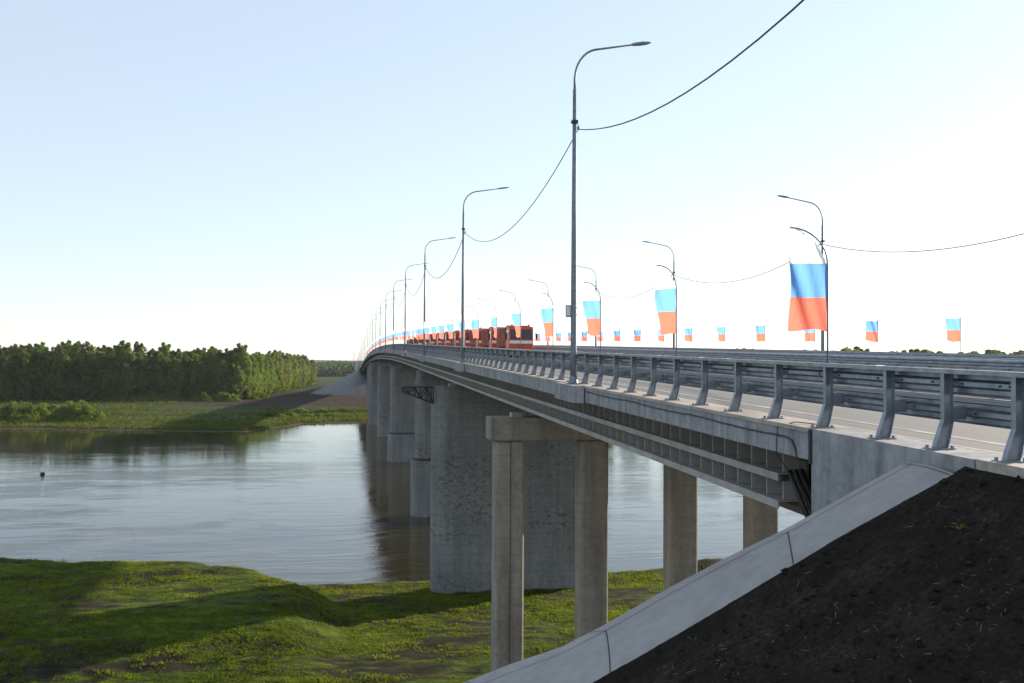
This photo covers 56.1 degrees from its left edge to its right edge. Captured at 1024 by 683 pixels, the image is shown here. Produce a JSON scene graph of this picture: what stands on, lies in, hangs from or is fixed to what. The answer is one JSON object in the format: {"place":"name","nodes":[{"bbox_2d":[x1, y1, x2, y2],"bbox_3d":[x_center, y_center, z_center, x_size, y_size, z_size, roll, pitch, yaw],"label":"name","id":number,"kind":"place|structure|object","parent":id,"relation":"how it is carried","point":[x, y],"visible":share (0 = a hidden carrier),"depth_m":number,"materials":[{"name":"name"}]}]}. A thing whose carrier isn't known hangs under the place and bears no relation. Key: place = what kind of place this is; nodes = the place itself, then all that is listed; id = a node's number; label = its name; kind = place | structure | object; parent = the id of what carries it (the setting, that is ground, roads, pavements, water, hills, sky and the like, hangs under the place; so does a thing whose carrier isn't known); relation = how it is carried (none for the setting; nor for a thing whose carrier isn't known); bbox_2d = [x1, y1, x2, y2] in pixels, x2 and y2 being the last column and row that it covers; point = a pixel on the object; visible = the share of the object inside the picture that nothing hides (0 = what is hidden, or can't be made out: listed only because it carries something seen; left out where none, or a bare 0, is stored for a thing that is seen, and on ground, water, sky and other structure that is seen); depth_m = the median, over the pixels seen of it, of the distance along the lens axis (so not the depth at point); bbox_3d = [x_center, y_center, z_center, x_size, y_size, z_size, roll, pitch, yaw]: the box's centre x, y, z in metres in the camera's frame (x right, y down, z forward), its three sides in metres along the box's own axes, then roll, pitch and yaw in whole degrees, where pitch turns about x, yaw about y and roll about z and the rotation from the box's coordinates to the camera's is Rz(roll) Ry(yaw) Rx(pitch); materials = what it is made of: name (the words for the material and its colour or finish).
{"place":"outdoors","nodes":[
{"label":"outdoors","id":0,"kind":"place"},
{"bbox_2d":[0,376,722,682],"bbox_3d":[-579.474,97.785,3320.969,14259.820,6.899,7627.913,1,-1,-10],"label":"ground","id":1,"kind":"structure","parent":0,"point":[414,662],"depth_m":71.83,"materials":[{"name":"plant"}]},
{"bbox_2d":[8,351,36,400],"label":"broadleaf tree","id":2,"kind":"object","parent":1,"relation":"on","point":[24,365],"visible":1,"depth_m":464.43,"materials":[{"name":"green plant"}]},
{"bbox_2d":[0,400,49,421],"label":"bush","id":3,"kind":"object","parent":1,"relation":"on","point":[12,410],"visible":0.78,"depth_m":341.61,"materials":[{"name":"green plant"}]},
{"bbox_2d":[25,347,40,399],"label":"broadleaf tree","id":4,"kind":"object","parent":1,"relation":"on","point":[34,357],"visible":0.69,"depth_m":471.00,"materials":[{"name":"green plant"}]},
{"bbox_2d":[34,341,48,352],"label":"broadleaf tree","id":5,"kind":"object","parent":1,"relation":"on","point":[42,348],"visible":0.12,"depth_m":482.90,"materials":[{"name":"green plant"}]},
{"bbox_2d":[28,402,58,419],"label":"bush","id":6,"kind":"object","parent":1,"relation":"on","point":[51,409],"visible":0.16,"depth_m":352.03,"materials":[{"name":"green plant"}]},
{"bbox_2d":[39,350,55,398],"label":"broadleaf tree","id":7,"kind":"object","parent":1,"relation":"on","point":[43,355],"visible":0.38,"depth_m":474.87,"materials":[{"name":"green plant"}]},
{"bbox_2d":[49,344,66,389],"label":"broadleaf tree","id":8,"kind":"object","parent":1,"relation":"on","point":[58,350],"visible":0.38,"depth_m":475.73,"materials":[{"name":"green plant"}]},
{"bbox_2d":[50,354,78,399],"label":"broadleaf tree","id":9,"kind":"object","parent":1,"relation":"on","point":[64,369],"visible":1,"depth_m":468.06,"materials":[{"name":"green plant"}]},
{"bbox_2d":[39,400,106,422],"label":"bush","id":10,"kind":"object","parent":1,"relation":"on","point":[71,411],"visible":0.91,"depth_m":339.64,"materials":[{"name":"green plant"}]},
{"bbox_2d":[66,341,80,358],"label":"broadleaf tree","id":11,"kind":"object","parent":1,"relation":"on","point":[75,348],"visible":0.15,"depth_m":481.89,"materials":[{"name":"green plant"}]},
{"bbox_2d":[77,341,96,393],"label":"broadleaf tree","id":12,"kind":"object","parent":1,"relation":"on","point":[87,351],"visible":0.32,"depth_m":477.63,"materials":[{"name":"green plant"}]},
{"bbox_2d":[100,389,120,400],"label":"bush","id":13,"kind":"object","parent":1,"relation":"on","point":[115,395],"visible":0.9,"depth_m":472.09,"materials":[{"name":"green plant"}]},
{"bbox_2d":[113,340,136,395],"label":"broadleaf tree","id":14,"kind":"object","parent":1,"relation":"on","point":[125,347],"visible":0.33,"depth_m":480.10,"materials":[{"name":"green plant"}]},
{"bbox_2d":[113,350,139,396],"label":"broadleaf tree","id":15,"kind":"object","parent":1,"relation":"on","point":[128,369],"visible":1,"depth_m":474.24,"materials":[{"name":"green plant"}]},
{"bbox_2d":[132,341,146,396],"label":"broadleaf tree","id":16,"kind":"object","parent":1,"relation":"on","point":[140,348],"visible":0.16,"depth_m":504.86,"materials":[{"name":"green plant"}]},
{"bbox_2d":[130,356,150,395],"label":"broadleaf tree","id":17,"kind":"object","parent":1,"relation":"on","point":[142,362],"visible":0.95,"depth_m":477.01,"materials":[{"name":"green plant"}]},
{"bbox_2d":[139,390,160,400],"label":"bush","id":18,"kind":"object","parent":1,"relation":"on","point":[149,395],"visible":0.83,"depth_m":474.76,"materials":[{"name":"green plant"}]},
{"bbox_2d":[147,351,168,376],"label":"broadleaf tree","id":19,"kind":"object","parent":1,"relation":"on","point":[156,355],"visible":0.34,"depth_m":484.57,"materials":[{"name":"green plant"}]},
{"bbox_2d":[150,356,170,395],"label":"broadleaf tree","id":20,"kind":"object","parent":1,"relation":"on","point":[163,363],"visible":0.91,"depth_m":479.94,"materials":[{"name":"green plant"}]},
{"bbox_2d":[158,342,170,357],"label":"broadleaf tree","id":21,"kind":"object","parent":1,"relation":"on","point":[164,349],"visible":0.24,"depth_m":499.09,"materials":[{"name":"green plant"}]},
{"bbox_2d":[161,357,187,396],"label":"broadleaf tree","id":22,"kind":"object","parent":1,"relation":"on","point":[175,387],"visible":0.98,"depth_m":478.44,"materials":[{"name":"green plant"}]},
{"bbox_2d":[0,398,367,430],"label":"bank grass","id":23,"kind":"structure","parent":1,"relation":"on","point":[109,421],"depth_m":353.07,"materials":[{"name":"plant"}]},
{"bbox_2d":[177,356,193,397],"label":"broadleaf tree","id":24,"kind":"object","parent":1,"relation":"on","point":[186,362],"visible":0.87,"depth_m":484.09,"materials":[{"name":"green plant"}]},
{"bbox_2d":[186,352,203,391],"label":"broadleaf tree","id":25,"kind":"object","parent":1,"relation":"on","point":[194,357],"visible":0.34,"depth_m":490.27,"materials":[{"name":"green plant"}]},
{"bbox_2d":[194,391,210,401],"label":"bush","id":26,"kind":"object","parent":1,"relation":"on","point":[205,397],"visible":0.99,"depth_m":470.71,"materials":[{"name":"green plant"}]},
{"bbox_2d":[201,362,217,395],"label":"broadleaf tree","id":27,"kind":"object","parent":1,"relation":"on","point":[210,390],"visible":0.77,"depth_m":485.99,"materials":[{"name":"green plant"}]},
{"bbox_2d":[201,346,222,361],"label":"broadleaf tree","id":28,"kind":"object","parent":1,"relation":"on","point":[211,350],"visible":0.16,"depth_m":499.47,"materials":[{"name":"green plant"}]},
{"bbox_2d":[208,351,225,393],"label":"broadleaf tree","id":29,"kind":"object","parent":1,"relation":"on","point":[217,356],"visible":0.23,"depth_m":492.67,"materials":[{"name":"green plant"}]},
{"bbox_2d":[212,359,233,394],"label":"broadleaf tree","id":30,"kind":"object","parent":1,"relation":"on","point":[221,378],"visible":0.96,"depth_m":483.97,"materials":[{"name":"green plant"}]},
{"bbox_2d":[212,391,234,401],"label":"bush","id":31,"kind":"object","parent":1,"relation":"on","point":[225,397],"visible":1,"depth_m":470.56,"materials":[{"name":"green plant"}]},
{"bbox_2d":[222,348,235,388],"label":"broadleaf tree","id":32,"kind":"object","parent":1,"relation":"on","point":[230,356],"visible":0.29,"depth_m":493.53,"materials":[{"name":"green plant"}]},
{"bbox_2d":[225,363,245,397],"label":"broadleaf tree","id":33,"kind":"object","parent":1,"relation":"on","point":[236,371],"visible":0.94,"depth_m":486.50,"materials":[{"name":"green plant"}]},
{"bbox_2d":[232,343,252,399],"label":"broadleaf tree","id":34,"kind":"object","parent":1,"relation":"on","point":[241,350],"visible":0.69,"depth_m":493.14,"materials":[{"name":"green plant"}]},
{"bbox_2d":[240,362,253,398],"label":"broadleaf tree","id":35,"kind":"object","parent":1,"relation":"on","point":[248,384],"visible":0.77,"depth_m":494.06,"materials":[{"name":"green plant"}]},
{"bbox_2d":[249,360,260,393],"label":"broadleaf tree","id":36,"kind":"object","parent":1,"relation":"on","point":[255,371],"visible":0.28,"depth_m":504.07,"materials":[{"name":"green plant"}]},
{"bbox_2d":[252,352,268,391],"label":"broadleaf tree","id":37,"kind":"object","parent":1,"relation":"on","point":[258,356],"visible":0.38,"depth_m":537.53,"materials":[{"name":"green plant"}]},
{"bbox_2d":[261,354,274,393],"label":"broadleaf tree","id":38,"kind":"object","parent":1,"relation":"on","point":[266,362],"visible":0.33,"depth_m":553.18,"materials":[{"name":"green plant"}]},
{"bbox_2d":[265,351,280,392],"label":"broadleaf tree","id":39,"kind":"object","parent":1,"relation":"on","point":[272,356],"visible":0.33,"depth_m":590.25,"materials":[{"name":"green plant"}]},
{"bbox_2d":[271,353,285,392],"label":"broadleaf tree","id":40,"kind":"object","parent":1,"relation":"on","point":[279,371],"visible":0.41,"depth_m":599.21,"materials":[{"name":"green plant"}]},
{"bbox_2d":[282,358,291,391],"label":"broadleaf tree","id":41,"kind":"object","parent":1,"relation":"on","point":[288,379],"visible":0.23,"depth_m":640.08,"materials":[{"name":"green plant"}]},
{"bbox_2d":[287,353,299,388],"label":"broadleaf tree","id":42,"kind":"object","parent":1,"relation":"on","point":[293,359],"visible":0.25,"depth_m":690.14,"materials":[{"name":"green plant"}]},
{"bbox_2d":[299,359,307,385],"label":"broadleaf tree","id":43,"kind":"object","parent":1,"relation":"on","point":[303,371],"visible":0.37,"depth_m":736.09,"materials":[{"name":"green plant"}]},
{"bbox_2d":[315,360,362,376],"bbox_3d":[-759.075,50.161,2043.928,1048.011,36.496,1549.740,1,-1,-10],"label":"distant wood","id":44,"kind":"object","parent":1,"relation":"on","point":[333,368],"visible":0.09,"depth_m":1383.84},
{"bbox_2d":[401,383,575,593],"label":"bridge pier","id":45,"kind":"structure","parent":1,"relation":"on","point":[461,512],"depth_m":88.91,"materials":[{"name":"concrete"}]},
{"bbox_2d":[486,412,777,671],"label":"column pier","id":46,"kind":"structure","parent":1,"relation":"on","point":[509,435],"depth_m":52.86,"materials":[{"name":"concrete"}]},
{"bbox_2d":[359,350,1010,514],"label":"road bridge","id":47,"kind":"structure","parent":46,"relation":"on","point":[747,463],"depth_m":26.75,"materials":[{"name":"concrete"}]},
{"bbox_2d":[404,263,426,351],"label":"street lamp","id":48,"kind":"object","parent":47,"relation":"on","point":[405,313],"visible":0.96,"depth_m":135.25,"materials":[{"name":"metal"}]},
{"bbox_2d":[422,237,455,355],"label":"street lamp","id":49,"kind":"object","parent":47,"relation":"on","point":[424,353],"visible":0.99,"depth_m":101.87,"materials":[{"name":"metal"}]},
{"bbox_2d":[459,187,508,362],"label":"street lamp","id":50,"kind":"object","parent":47,"relation":"on","point":[462,360],"visible":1,"depth_m":68.33,"materials":[{"name":"metal"}]},
{"bbox_2d":[465,130,577,241],"bbox_3d":[-0.474,-6.943,51.771,0.040,2.446,33.958,1,-1,-10],"label":"overhead cable","id":51,"kind":"object","parent":50,"relation":"attached to","point":[534,201],"visible":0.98,"depth_m":42.98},
{"bbox_2d":[566,41,650,383],"bbox_3d":[3.540,-4.778,35.184,3.191,12.668,0.400,1,-1,-10],"label":"street lamp","id":52,"kind":"object","parent":47,"relation":"on","point":[571,310],"visible":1,"depth_m":34.87,"materials":[{"name":"metal"}]},
{"bbox_2d":[578,0,803,129],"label":"overhead cable","id":53,"kind":"object","parent":52,"relation":"attached to","point":[769,29],"visible":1,"depth_m":21.95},
{"bbox_2d":[643,241,674,347],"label":"street lamp","id":54,"kind":"object","parent":47,"relation":"on","point":[673,272],"visible":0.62,"depth_m":92.13,"materials":[{"name":"metal"}]},
{"bbox_2d":[361,344,1023,462],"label":"guard rail","id":55,"kind":"object","parent":47,"relation":"on","point":[946,410],"visible":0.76,"depth_m":17.34,"materials":[{"name":"metal"}]},
{"bbox_2d":[438,318,443,338],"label":"flag","id":56,"kind":"object","parent":55,"relation":"attached to","point":[441,328],"visible":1,"depth_m":85.61,"materials":[{"name":"multicoloured fabric"}]},
{"bbox_2d":[447,316,452,338],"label":"flag","id":57,"kind":"object","parent":55,"relation":"attached to","point":[450,327],"visible":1,"depth_m":78.15,"materials":[{"name":"multicoloured fabric"}]},
{"bbox_2d":[471,310,478,352],"bbox_3d":[-2.386,-0.653,63.097,0.159,2.854,0.719,2,-2,-42],"label":"flag","id":58,"kind":"object","parent":55,"relation":"attached to","point":[474,324],"visible":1,"depth_m":63.09,"materials":[{"name":"multicoloured fabric"}]},
{"bbox_2d":[492,306,496,354],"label":"flag","id":59,"kind":"object","parent":55,"relation":"attached to","point":[494,316],"visible":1,"depth_m":55.58,"materials":[{"name":"multicoloured fabric"}]},
{"bbox_2d":[512,301,520,356],"bbox_3d":[0.299,-0.643,48.116,0.273,2.854,0.719,1,-2,-34],"label":"flag","id":60,"kind":"object","parent":55,"relation":"attached to","point":[516,314],"visible":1,"depth_m":48.07,"materials":[{"name":"multicoloured fabric"}]},
{"bbox_2d":[541,293,553,336],"bbox_3d":[1.543,-0.640,40.561,0.216,2.854,0.719,1,-2,-38],"label":"flag","id":61,"kind":"object","parent":55,"relation":"attached to","point":[547,310],"visible":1,"depth_m":40.58,"materials":[{"name":"multicoloured fabric"}]},
{"bbox_2d":[583,282,600,364],"bbox_3d":[2.804,-0.637,33.023,0.719,2.854,0.273,-1,-2,39],"label":"flag","id":62,"kind":"object","parent":55,"relation":"attached to","point":[592,304],"visible":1,"depth_m":32.99,"materials":[{"name":"multicoloured fabric"}]},
{"bbox_2d":[655,265,676,371],"bbox_3d":[4.130,-0.632,25.514,0.216,2.854,0.719,1,-2,-40],"label":"flag","id":63,"kind":"object","parent":55,"relation":"attached to","point":[666,290],"visible":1,"depth_m":25.51,"materials":[{"name":"multicoloured fabric"}]},
{"bbox_2d":[788,227,828,385],"bbox_3d":[5.343,-0.636,17.299,0.719,2.854,0.159,0,-1,-4],"label":"flag","id":64,"kind":"object","parent":55,"relation":"attached to","point":[808,305],"visible":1,"depth_m":17.29,"materials":[{"name":"multicoloured fabric"}]},
{"bbox_2d":[585,391,807,461],"bbox_3d":[4.092,1.971,25.244,0.517,0.927,15.769,1,-1,-10],"label":"fascia cable","id":65,"kind":"object","parent":47,"relation":"attached to","point":[790,439],"visible":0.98,"depth_m":21.08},
{"bbox_2d":[533,346,1023,371],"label":"guard rail","id":66,"kind":"object","parent":47,"relation":"on","point":[1006,364],"visible":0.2,"depth_m":37.98,"materials":[{"name":"metal"}]},
{"bbox_2d":[533,345,1023,371],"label":"guard rail","id":67,"kind":"object","parent":47,"relation":"on","point":[1018,356],"visible":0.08,"depth_m":59.60,"materials":[{"name":"metal"}]},
{"bbox_2d":[614,325,619,340],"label":"flag","id":68,"kind":"object","parent":67,"relation":"attached to","point":[616,333],"visible":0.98,"depth_m":109.76,"materials":[{"name":"multicoloured fabric"}]},
{"bbox_2d":[634,324,640,346],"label":"flag","id":69,"kind":"object","parent":67,"relation":"attached to","point":[637,333],"visible":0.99,"depth_m":102.16,"materials":[{"name":"multicoloured fabric"}]},
{"bbox_2d":[684,321,691,341],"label":"flag","id":70,"kind":"object","parent":67,"relation":"attached to","point":[688,331],"visible":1,"depth_m":87.08,"materials":[{"name":"multicoloured fabric"}]},
{"bbox_2d":[717,319,724,341],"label":"flag","id":71,"kind":"object","parent":67,"relation":"attached to","point":[721,330],"visible":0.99,"depth_m":79.57,"materials":[{"name":"multicoloured fabric"}]},
{"bbox_2d":[756,317,764,341],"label":"flag","id":72,"kind":"object","parent":67,"relation":"attached to","point":[760,330],"visible":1,"depth_m":71.92,"materials":[{"name":"multicoloured fabric"}]},
{"bbox_2d":[804,329,814,341],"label":"flag","id":73,"kind":"object","parent":67,"relation":"attached to","point":[809,334],"visible":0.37,"depth_m":64.33,"materials":[{"name":"multicoloured fabric"}]},
{"bbox_2d":[865,310,877,341],"bbox_3d":[21.202,-0.431,56.582,0.719,2.854,0.178,0,-1,0],"label":"flag","id":74,"kind":"object","parent":67,"relation":"attached to","point":[871,334],"visible":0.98,"depth_m":56.55,"materials":[{"name":"multicoloured fabric"}]},
{"bbox_2d":[945,306,960,352],"bbox_3d":[22.624,-0.421,49.190,0.719,2.854,0.273,-1,-2,36],"label":"flag","id":75,"kind":"object","parent":67,"relation":"attached to","point":[953,321],"visible":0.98,"depth_m":49.15,"materials":[{"name":"multicoloured fabric"}]},
{"bbox_2d":[787,470,809,517],"bbox_3d":[5.875,3.243,19.468,0.114,1.193,1.085,1,-1,-12],"label":"drain pipe","id":76,"kind":"object","parent":47,"relation":"attached to","point":[799,497],"visible":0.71,"depth_m":19.54,"materials":[{"name":"black plastic"}]},
{"bbox_2d":[777,195,824,350],"bbox_3d":[19.048,-3.928,63.172,3.389,11.318,0.400,1,-1,-10],"label":"street lamp","id":77,"kind":"object","parent":47,"relation":"on","point":[822,241],"visible":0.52,"depth_m":63.35,"materials":[{"name":"metal"}]},
{"bbox_2d":[822,233,1023,251],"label":"overhead cable","id":78,"kind":"object","parent":77,"relation":"attached to","point":[931,250],"visible":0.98,"depth_m":50.89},
{"bbox_2d":[793,469,810,512],"bbox_3d":[6.033,3.247,19.539,0.114,1.195,1.167,1,-1,-11],"label":"drain pipe","id":79,"kind":"object","parent":47,"relation":"attached to","point":[802,487],"visible":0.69,"depth_m":19.73,"materials":[{"name":"black plastic"}]},
{"bbox_2d":[799,468,810,498],"bbox_3d":[6.191,3.250,19.610,0.114,1.197,1.249,1,-1,-11],"label":"drain pipe","id":80,"kind":"object","parent":47,"relation":"attached to","point":[805,480],"visible":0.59,"depth_m":19.96,"materials":[{"name":"black plastic"}]},
{"bbox_2d":[594,466,1023,682],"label":"embankment","id":81,"kind":"structure","parent":1,"relation":"on","point":[951,553],"depth_m":11.15,"materials":[{"name":"soil"}]},
{"bbox_2d":[464,462,953,682],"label":"slope paving","id":82,"kind":"structure","parent":81,"relation":"on","point":[636,631],"depth_m":13.37,"materials":[{"name":"concrete"}]},
{"bbox_2d":[603,467,1023,682],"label":"soil clods","id":83,"kind":"object","parent":81,"relation":"on","point":[918,643],"visible":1,"depth_m":11.11,"materials":[{"name":"soil"}]},
{"bbox_2d":[664,472,1023,681],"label":"straw litter","id":84,"kind":"object","parent":81,"relation":"on","point":[872,612],"visible":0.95,"depth_m":10.97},
{"bbox_2d":[808,428,1023,513],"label":"bridge abutment","id":85,"kind":"object","parent":81,"relation":"on","point":[843,461],"visible":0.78,"depth_m":15.47,"materials":[{"name":"concrete"}]},
{"bbox_2d":[976,459,1023,478],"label":"kerb strip","id":86,"kind":"object","parent":81,"relation":"on","point":[1007,469],"visible":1,"depth_m":12.13,"materials":[{"name":"concrete"}]},
{"bbox_2d":[0,422,804,584],"bbox_3d":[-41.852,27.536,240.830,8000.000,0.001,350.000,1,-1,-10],"label":"river water","id":87,"kind":"structure","parent":0,"point":[320,503],"depth_m":149.11,"materials":[{"name":"grey liquid"}]},
{"bbox_2d":[368,362,411,424],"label":"bridge pier","id":88,"kind":"structure","parent":87,"relation":"in","point":[372,393],"depth_m":346.74,"materials":[{"name":"concrete"}]},
{"bbox_2d":[376,361,416,436],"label":"bridge pier","id":89,"kind":"structure","parent":87,"relation":"in","point":[383,412],"depth_m":290.44,"materials":[{"name":"concrete"}]},
{"bbox_2d":[387,362,419,461],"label":"bridge pier","id":90,"kind":"structure","parent":87,"relation":"in","point":[401,441],"depth_m":215.64,"materials":[{"name":"concrete"}]},
{"bbox_2d":[410,370,460,516],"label":"bridge pier","id":91,"kind":"structure","parent":87,"relation":"in","point":[420,486],"depth_m":138.68,"materials":[{"name":"concrete"}]},
{"bbox_2d":[0,0,1023,365],"label":"sky","id":92,"kind":"structure","parent":0,"point":[187,175],"materials":[{"name":"blue"}]},
{"bbox_2d":[442,351,1023,456],"bbox_3d":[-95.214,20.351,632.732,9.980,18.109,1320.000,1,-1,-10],"label":"road","id":93,"kind":"structure","parent":0,"point":[984,433],"depth_m":23.59,"materials":[{"name":"asphalt"}]},
{"bbox_2d":[441,332,453,345],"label":"dump truck","id":94,"kind":"object","parent":93,"relation":"on","point":[446,341],"visible":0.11,"depth_m":155.13,"materials":[{"name":"orange paint"}]},
{"bbox_2d":[449,330,460,351],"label":"dump truck","id":95,"kind":"object","parent":93,"relation":"on","point":[454,341],"visible":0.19,"depth_m":141.72,"materials":[{"name":"orange paint"}]},
{"bbox_2d":[458,329,476,352],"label":"dump truck","id":96,"kind":"object","parent":93,"relation":"on","point":[467,343],"visible":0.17,"depth_m":130.11,"materials":[{"name":"orange paint"}]},
{"bbox_2d":[469,327,494,354],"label":"dump truck","id":97,"kind":"object","parent":93,"relation":"on","point":[474,341],"visible":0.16,"depth_m":119.35,"materials":[{"name":"orange paint"}]},
{"bbox_2d":[481,327,505,354],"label":"dump truck","id":98,"kind":"object","parent":93,"relation":"on","point":[487,337],"visible":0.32,"depth_m":108.14,"materials":[{"name":"orange paint"}]},
{"bbox_2d":[497,324,537,357],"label":"dump truck","id":99,"kind":"object","parent":93,"relation":"on","point":[507,337],"visible":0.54,"depth_m":95.34,"materials":[{"name":"orange paint"}]},
{"bbox_2d":[475,353,1010,445],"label":"road marking","id":100,"kind":"object","parent":93,"relation":"on","point":[831,417],"visible":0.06,"depth_m":23.28,"materials":[{"name":"paint"}]},
{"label":"far embankment","id":101,"kind":"structure","parent":0,"visible":0},
{"bbox_2d":[312,370,366,394],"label":"slope paving","id":102,"kind":"structure","parent":101,"relation":"on","point":[354,383],"depth_m":587.36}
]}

